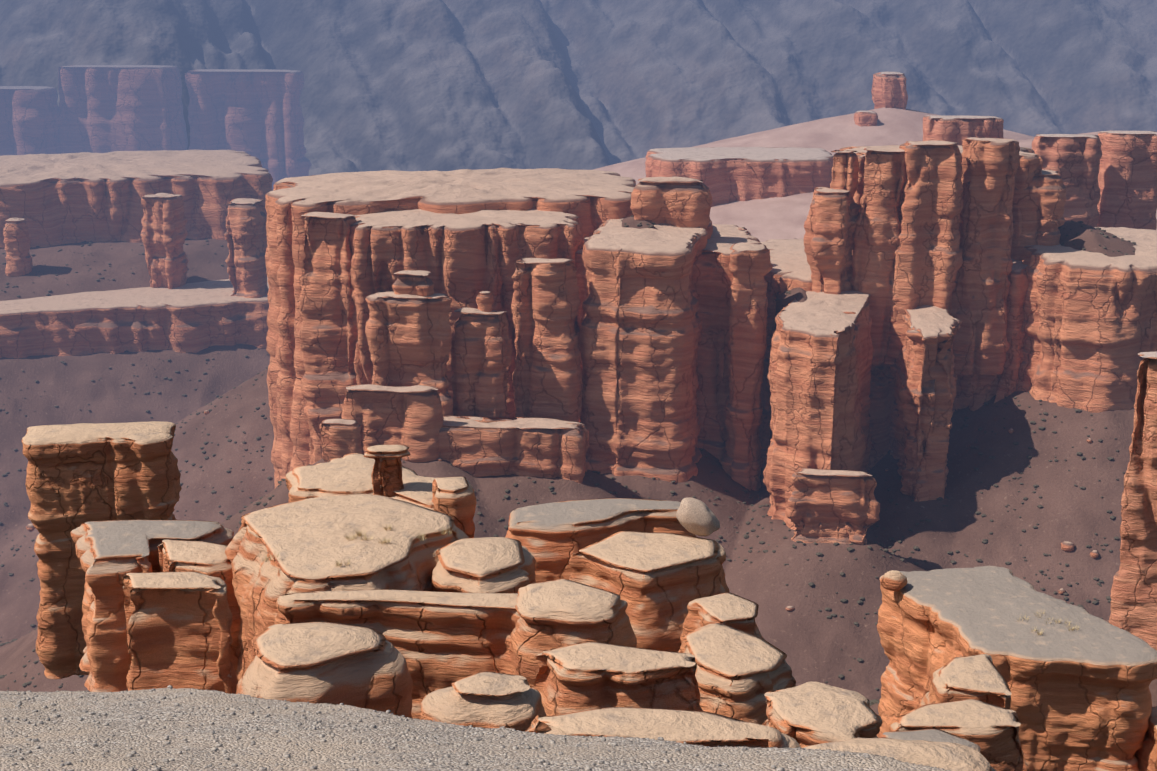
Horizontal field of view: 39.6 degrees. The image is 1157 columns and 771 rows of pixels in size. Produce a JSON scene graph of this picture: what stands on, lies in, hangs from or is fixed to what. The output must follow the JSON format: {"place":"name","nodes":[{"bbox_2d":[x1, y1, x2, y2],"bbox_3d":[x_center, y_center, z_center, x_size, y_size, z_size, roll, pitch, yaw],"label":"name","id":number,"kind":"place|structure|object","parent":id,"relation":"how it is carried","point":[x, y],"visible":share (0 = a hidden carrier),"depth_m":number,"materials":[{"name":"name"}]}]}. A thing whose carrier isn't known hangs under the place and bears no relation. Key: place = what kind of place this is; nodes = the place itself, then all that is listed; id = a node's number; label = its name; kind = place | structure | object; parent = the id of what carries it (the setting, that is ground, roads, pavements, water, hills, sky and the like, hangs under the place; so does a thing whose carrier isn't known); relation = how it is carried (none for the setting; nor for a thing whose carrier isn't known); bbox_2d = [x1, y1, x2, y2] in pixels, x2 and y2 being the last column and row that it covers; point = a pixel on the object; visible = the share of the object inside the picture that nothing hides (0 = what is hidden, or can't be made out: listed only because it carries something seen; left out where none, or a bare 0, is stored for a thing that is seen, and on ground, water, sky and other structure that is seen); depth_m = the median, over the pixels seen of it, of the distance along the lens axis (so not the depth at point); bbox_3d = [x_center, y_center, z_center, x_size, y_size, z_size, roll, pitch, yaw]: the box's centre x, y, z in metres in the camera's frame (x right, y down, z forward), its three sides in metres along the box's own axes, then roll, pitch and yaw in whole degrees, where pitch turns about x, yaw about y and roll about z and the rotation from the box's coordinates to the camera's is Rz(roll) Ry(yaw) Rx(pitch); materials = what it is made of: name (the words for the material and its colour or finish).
{"place":"outdoors","nodes":[
{"label":"outdoors","id":0,"kind":"place"},
{"bbox_2d":[0,688,950,770],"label":"gravel ground","id":1,"kind":"structure","parent":0,"point":[423,737],"depth_m":18.65,"materials":[{"name":"beige gravel"}]},
{"bbox_2d":[0,685,934,770],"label":"pebbles","id":2,"kind":"object","parent":1,"relation":"on","point":[19,704],"visible":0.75,"depth_m":18.82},
{"bbox_2d":[0,0,1156,175],"bbox_3d":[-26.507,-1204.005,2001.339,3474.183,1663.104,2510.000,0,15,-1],"label":"mountain","id":3,"kind":"structure","parent":0,"point":[423,85],"depth_m":1101.32,"materials":[{"name":"grey stone"}]},
{"bbox_2d":[0,217,1156,713],"bbox_3d":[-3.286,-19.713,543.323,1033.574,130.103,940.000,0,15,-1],"label":"canyon floor","id":4,"kind":"structure","parent":0,"point":[808,637],"depth_m":335.76,"materials":[{"name":"brown soil"}]},
{"bbox_2d":[0,65,311,189],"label":"cliff outcrops","id":5,"kind":"object","parent":4,"relation":"on","point":[257,113],"visible":0.65,"depth_m":970.67,"materials":[{"name":"brown stone"}]},
{"bbox_2d":[26,410,1098,610],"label":"boulders","id":6,"kind":"object","parent":4,"relation":"on","point":[1067,546],"visible":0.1,"depth_m":316.18,"materials":[{"name":"brown stone"}]},
{"bbox_2d":[0,215,1137,705],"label":"shrubs","id":7,"kind":"object","parent":4,"relation":"on","point":[860,601],"visible":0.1,"depth_m":332.28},
{"bbox_2d":[0,137,1156,544],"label":"rock cliffs","id":8,"kind":"structure","parent":4,"relation":"on","point":[552,323],"depth_m":344.55,"materials":[{"name":"orange stone"}]},
{"bbox_2d":[22,421,1156,770],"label":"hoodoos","id":9,"kind":"object","parent":4,"relation":"on","point":[636,633],"visible":0.94,"depth_m":34.18,"materials":[{"name":"orange stone"}]},
{"bbox_2d":[676,498,719,535],"bbox_3d":[3.146,3.456,42.243,1.166,0.974,0.901,0,15,-1],"label":"balanced boulder","id":10,"kind":"object","parent":9,"relation":"on","point":[696,516],"visible":1,"depth_m":41.95,"materials":[{"name":"stone"}]},
{"bbox_2d":[70,498,1156,770],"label":"rock ledges","id":11,"kind":"object","parent":4,"relation":"on","point":[1082,698],"visible":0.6,"depth_m":50.70,"materials":[{"name":"orange stone"}]},
{"bbox_2d":[261,523,1078,634],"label":"dry grass tufts","id":12,"kind":"object","parent":11,"relation":"on","point":[443,533],"depth_m":38.08,"materials":[{"name":"beige plant"}]},
{"bbox_2d":[880,570,907,590],"bbox_3d":[10.961,6.716,55.594,0.842,0.685,0.811,10,18,33],"label":"boulder","id":13,"kind":"object","parent":11,"relation":"on","point":[893,580],"visible":1,"depth_m":55.34,"materials":[{"name":"stone"}]},
{"bbox_2d":[1109,352,1156,649],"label":"column","id":14,"kind":"structure","parent":4,"relation":"on","point":[1133,595],"depth_m":139.71,"materials":[{"name":"orange stone"}]},
{"bbox_2d":[593,107,1156,241],"bbox_3d":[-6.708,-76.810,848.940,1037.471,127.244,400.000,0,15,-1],"label":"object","id":15,"kind":"structure","parent":0,"point":[763,220],"depth_m":866.35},
{"bbox_2d":[645,72,1156,229],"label":"cliffs","id":16,"kind":"structure","parent":0,"point":[1109,178],"depth_m":698.99,"materials":[{"name":"orange stone"}]}
]}

